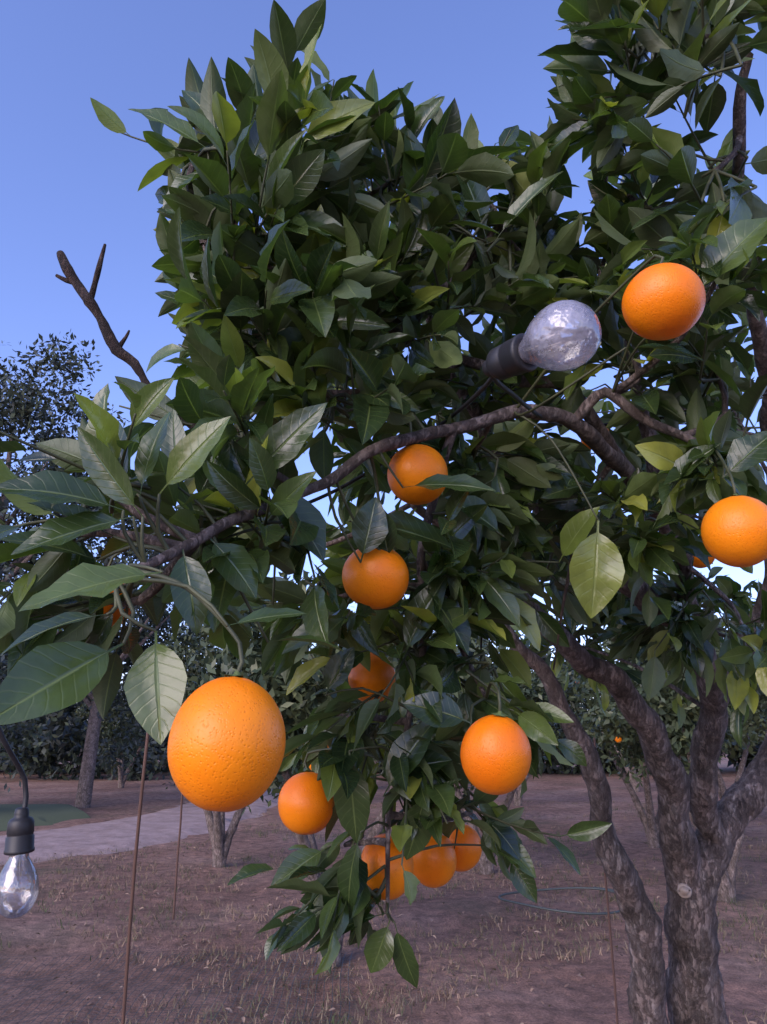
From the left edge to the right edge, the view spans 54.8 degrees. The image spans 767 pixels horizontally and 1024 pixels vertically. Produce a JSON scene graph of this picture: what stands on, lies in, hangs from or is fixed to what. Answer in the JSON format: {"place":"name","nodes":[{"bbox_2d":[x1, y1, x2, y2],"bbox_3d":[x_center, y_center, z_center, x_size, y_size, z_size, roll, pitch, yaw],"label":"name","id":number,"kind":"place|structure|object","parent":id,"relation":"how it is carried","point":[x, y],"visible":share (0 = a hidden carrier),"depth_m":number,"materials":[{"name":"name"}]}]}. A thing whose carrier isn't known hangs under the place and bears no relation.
{"place":"outdoors","nodes":[
{"label":"outdoors","id":0,"kind":"place"},
{"bbox_2d":[0,804,90,830],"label":"lawn","id":1,"kind":"structure","parent":0,"point":[46,814],"depth_m":16.00,"materials":[{"name":"green plant"}]},
{"bbox_2d":[0,786,279,864],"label":"dirt path","id":2,"kind":"structure","parent":0,"point":[159,827],"depth_m":12.92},
{"bbox_2d":[0,753,766,1023],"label":"ground","id":3,"kind":"structure","parent":0,"point":[578,999],"depth_m":6.55,"materials":[{"name":"soil"}]},
{"bbox_2d":[75,681,154,787],"bbox_3d":[-8.930,7.719,25.895,3.318,3.728,3.150,0,-17,0],"label":"orange tree","id":4,"kind":"object","parent":3,"relation":"on","point":[106,724],"visible":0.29,"depth_m":25.31,"materials":[{"name":"green plant"}]},
{"bbox_2d":[121,732,148,1023],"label":"garden stake","id":5,"kind":"object","parent":3,"relation":"on","point":[133,884],"visible":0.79,"depth_m":1.30,"materials":[{"name":"wood"}]},
{"bbox_2d":[172,793,182,919],"bbox_3d":[-1.994,3.253,7.197,0.024,1.286,0.024,0,-17,0],"label":"garden stake","id":6,"kind":"object","parent":3,"relation":"on","point":[176,873],"visible":0.83,"depth_m":7.16,"materials":[{"name":"wood"}]},
{"bbox_2d":[159,621,312,867],"bbox_3d":[-1.898,3.128,10.212,2.699,3.318,3.035,0,-17,0],"label":"orange tree","id":7,"kind":"object","parent":3,"relation":"on","point":[221,840],"visible":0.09,"depth_m":9.96,"materials":[{"name":"green plant"}]},
{"bbox_2d":[167,569,492,968],"bbox_3d":[-0.591,2.044,6.054,2.589,2.950,2.313,13,-21,-37],"label":"orange tree","id":8,"kind":"object","parent":3,"relation":"on","point":[296,704],"visible":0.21,"depth_m":5.45,"materials":[{"name":"green plant"}]},
{"bbox_2d":[353,701,385,764],"bbox_3d":[-0.683,5.923,19.508,2.706,3.418,3.018,-9,-19,27],"label":"orange tree","id":9,"kind":"object","parent":3,"relation":"on","point":[375,761],"depth_m":19.43,"materials":[{"name":"green plant"}]},
{"bbox_2d":[0,0,766,1023],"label":"orange tree","id":10,"kind":"object","parent":3,"relation":"on","point":[304,308],"visible":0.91,"depth_m":0.99,"materials":[{"name":"green plant"}]},
{"bbox_2d":[91,590,130,625],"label":"orange","id":11,"kind":"object","parent":10,"relation":"attached to","point":[116,614],"visible":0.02,"depth_m":0.78,"materials":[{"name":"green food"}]},
{"bbox_2d":[167,671,285,811],"bbox_3d":[-0.105,0.153,0.501,0.078,0.092,0.078,8,-24,-10],"label":"orange","id":12,"kind":"object","parent":10,"relation":"attached to","point":[226,744],"visible":1,"depth_m":0.47,"materials":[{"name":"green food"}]},
{"bbox_2d":[278,768,334,834],"bbox_3d":[-0.103,0.391,1.002,0.078,0.085,0.078,-20,-35,24],"label":"orange","id":13,"kind":"object","parent":10,"relation":"attached to","point":[305,806],"visible":0.92,"depth_m":0.97,"materials":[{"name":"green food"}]},
{"bbox_2d":[348,652,394,702],"bbox_3d":[-0.018,0.255,1.151,0.074,0.083,0.074,11,-33,-20],"label":"orange","id":14,"kind":"object","parent":10,"relation":"attached to","point":[379,676],"visible":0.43,"depth_m":1.12,"materials":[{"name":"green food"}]},
{"bbox_2d":[342,548,408,608],"bbox_3d":[-0.009,0.076,0.901,0.082,0.083,0.082,8,-21,11],"label":"orange","id":15,"kind":"object","parent":10,"relation":"attached to","point":[376,579],"visible":0.79,"depth_m":0.87,"materials":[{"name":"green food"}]},
{"bbox_2d":[0,377,766,806],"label":"string light cable","id":16,"kind":"object","parent":10,"relation":"hanging from","point":[362,475],"visible":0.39,"depth_m":0.87,"materials":[{"name":"black rubber"}]},
{"bbox_2d":[0,807,38,918],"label":"string light bulb","id":17,"kind":"object","parent":16,"relation":"hanging from","point":[19,839],"visible":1,"depth_m":0.80,"materials":[{"name":"clear glass"}]},
{"bbox_2d":[361,829,413,900],"bbox_3d":[0.004,0.467,0.981,0.072,0.085,0.072,-14,-28,16],"label":"orange","id":18,"kind":"object","parent":10,"relation":"attached to","point":[373,857],"visible":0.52,"depth_m":0.95,"materials":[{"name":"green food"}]},
{"bbox_2d":[387,444,447,504],"bbox_3d":[0.043,-0.051,0.951,0.078,0.083,0.078,-13,-14,7],"label":"orange","id":19,"kind":"object","parent":10,"relation":"attached to","point":[413,465],"visible":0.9,"depth_m":0.92,"materials":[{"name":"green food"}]},
{"bbox_2d":[413,834,456,887],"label":"orange","id":20,"kind":"object","parent":10,"relation":"attached to","point":[435,867],"visible":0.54,"depth_m":1.05,"materials":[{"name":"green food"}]},
{"bbox_2d":[448,824,481,871],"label":"orange","id":21,"kind":"object","parent":10,"relation":"attached to","point":[468,857],"visible":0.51,"depth_m":1.12,"materials":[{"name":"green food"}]},
{"bbox_2d":[460,711,530,794],"bbox_3d":[0.122,0.259,0.800,0.076,0.088,0.075,3,-6,31],"label":"orange","id":22,"kind":"object","parent":10,"relation":"attached to","point":[495,753],"visible":1,"depth_m":0.77,"materials":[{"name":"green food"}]},
{"bbox_2d":[622,263,705,340],"bbox_3d":[0.295,-0.224,0.781,0.083,0.081,0.083,9,-24,-17],"label":"orange","id":23,"kind":"object","parent":10,"relation":"attached to","point":[663,301],"visible":1,"depth_m":0.75,"materials":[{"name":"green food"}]},
{"bbox_2d":[693,556,714,567],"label":"orange","id":24,"kind":"object","parent":10,"relation":"attached to","point":[698,563],"visible":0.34,"depth_m":1.73,"materials":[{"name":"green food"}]},
{"bbox_2d":[701,493,766,567],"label":"orange","id":25,"kind":"object","parent":10,"relation":"attached to","point":[733,531],"visible":1,"depth_m":0.80,"materials":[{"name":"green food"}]},
{"bbox_2d":[0,330,766,807],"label":"distant trees","id":26,"kind":"object","parent":3,"relation":"on","point":[44,746],"visible":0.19,"depth_m":19.31,"materials":[{"name":"green plant"}]},
{"bbox_2d":[1,841,766,1023],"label":"fallen leaves","id":27,"kind":"object","parent":3,"relation":"on","point":[397,1015],"visible":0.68,"depth_m":5.66,"materials":[{"name":"brown plant"}]},
{"bbox_2d":[412,631,600,874],"bbox_3d":[1.406,3.090,9.729,2.817,3.110,2.493,0,-17,0],"label":"orange tree","id":28,"kind":"object","parent":3,"relation":"on","point":[538,694],"visible":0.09,"depth_m":9.28,"materials":[{"name":"green plant"}]},
{"bbox_2d":[509,675,575,805],"bbox_3d":[3.369,5.850,19.268,2.706,3.420,3.018,6,-18,-20],"label":"orange tree","id":29,"kind":"object","parent":3,"relation":"on","point":[517,798],"visible":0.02,"depth_m":18.68,"materials":[{"name":"green plant"}]},
{"bbox_2d":[498,887,619,914],"bbox_3d":[1.852,3.905,7.438,1.353,0.062,1.181,0,-17,0],"label":"irrigation hose","id":30,"kind":"object","parent":3,"relation":"on","point":[564,911],"visible":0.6,"depth_m":7.23,"materials":[{"name":"rubber"}]},
{"bbox_2d":[593,738,618,1023],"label":"garden stake","id":31,"kind":"object","parent":3,"relation":"on","point":[611,944],"visible":0.6,"depth_m":2.25,"materials":[{"name":"wood"}]},
{"bbox_2d":[575,688,641,791],"bbox_3d":[8.266,6.941,23.851,3.543,4.037,3.165,14,-22,-39],"label":"orange tree","id":32,"kind":"object","parent":3,"relation":"on","point":[634,782],"visible":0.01,"depth_m":23.50,"materials":[{"name":"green plant"}]},
{"bbox_2d":[553,643,731,847],"bbox_3d":[4.194,3.606,11.782,3.105,3.325,2.923,0,-17,0],"label":"orange tree","id":33,"kind":"object","parent":3,"relation":"on","point":[650,824],"visible":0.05,"depth_m":11.54,"materials":[{"name":"green plant"}]},
{"bbox_2d":[581,614,766,902],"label":"orange tree","id":34,"kind":"object","parent":3,"relation":"on","point":[660,702],"visible":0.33,"depth_m":8.09,"materials":[{"name":"green plant"}]},
{"bbox_2d":[717,650,766,799],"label":"orange tree","id":35,"kind":"object","parent":3,"relation":"on","point":[722,786],"visible":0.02,"depth_m":14.85,"materials":[{"name":"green plant"}]},
{"bbox_2d":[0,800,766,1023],"bbox_3d":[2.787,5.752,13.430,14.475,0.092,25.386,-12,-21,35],"label":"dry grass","id":36,"kind":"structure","parent":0,"point":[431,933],"depth_m":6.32,"materials":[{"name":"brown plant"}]},
{"bbox_2d":[0,0,766,718],"label":"sky","id":37,"kind":"structure","parent":0,"point":[69,183],"materials":[{"name":"blue"}]},
{"bbox_2d":[482,300,601,379],"bbox_3d":[0.145,-0.156,0.705,0.063,0.063,0.138,11,-14,-33],"label":"string light bulb","id":38,"kind":"object","parent":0,"point":[518,354],"visible":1,"depth_m":0.70,"materials":[{"name":"clear glass"}]}
]}

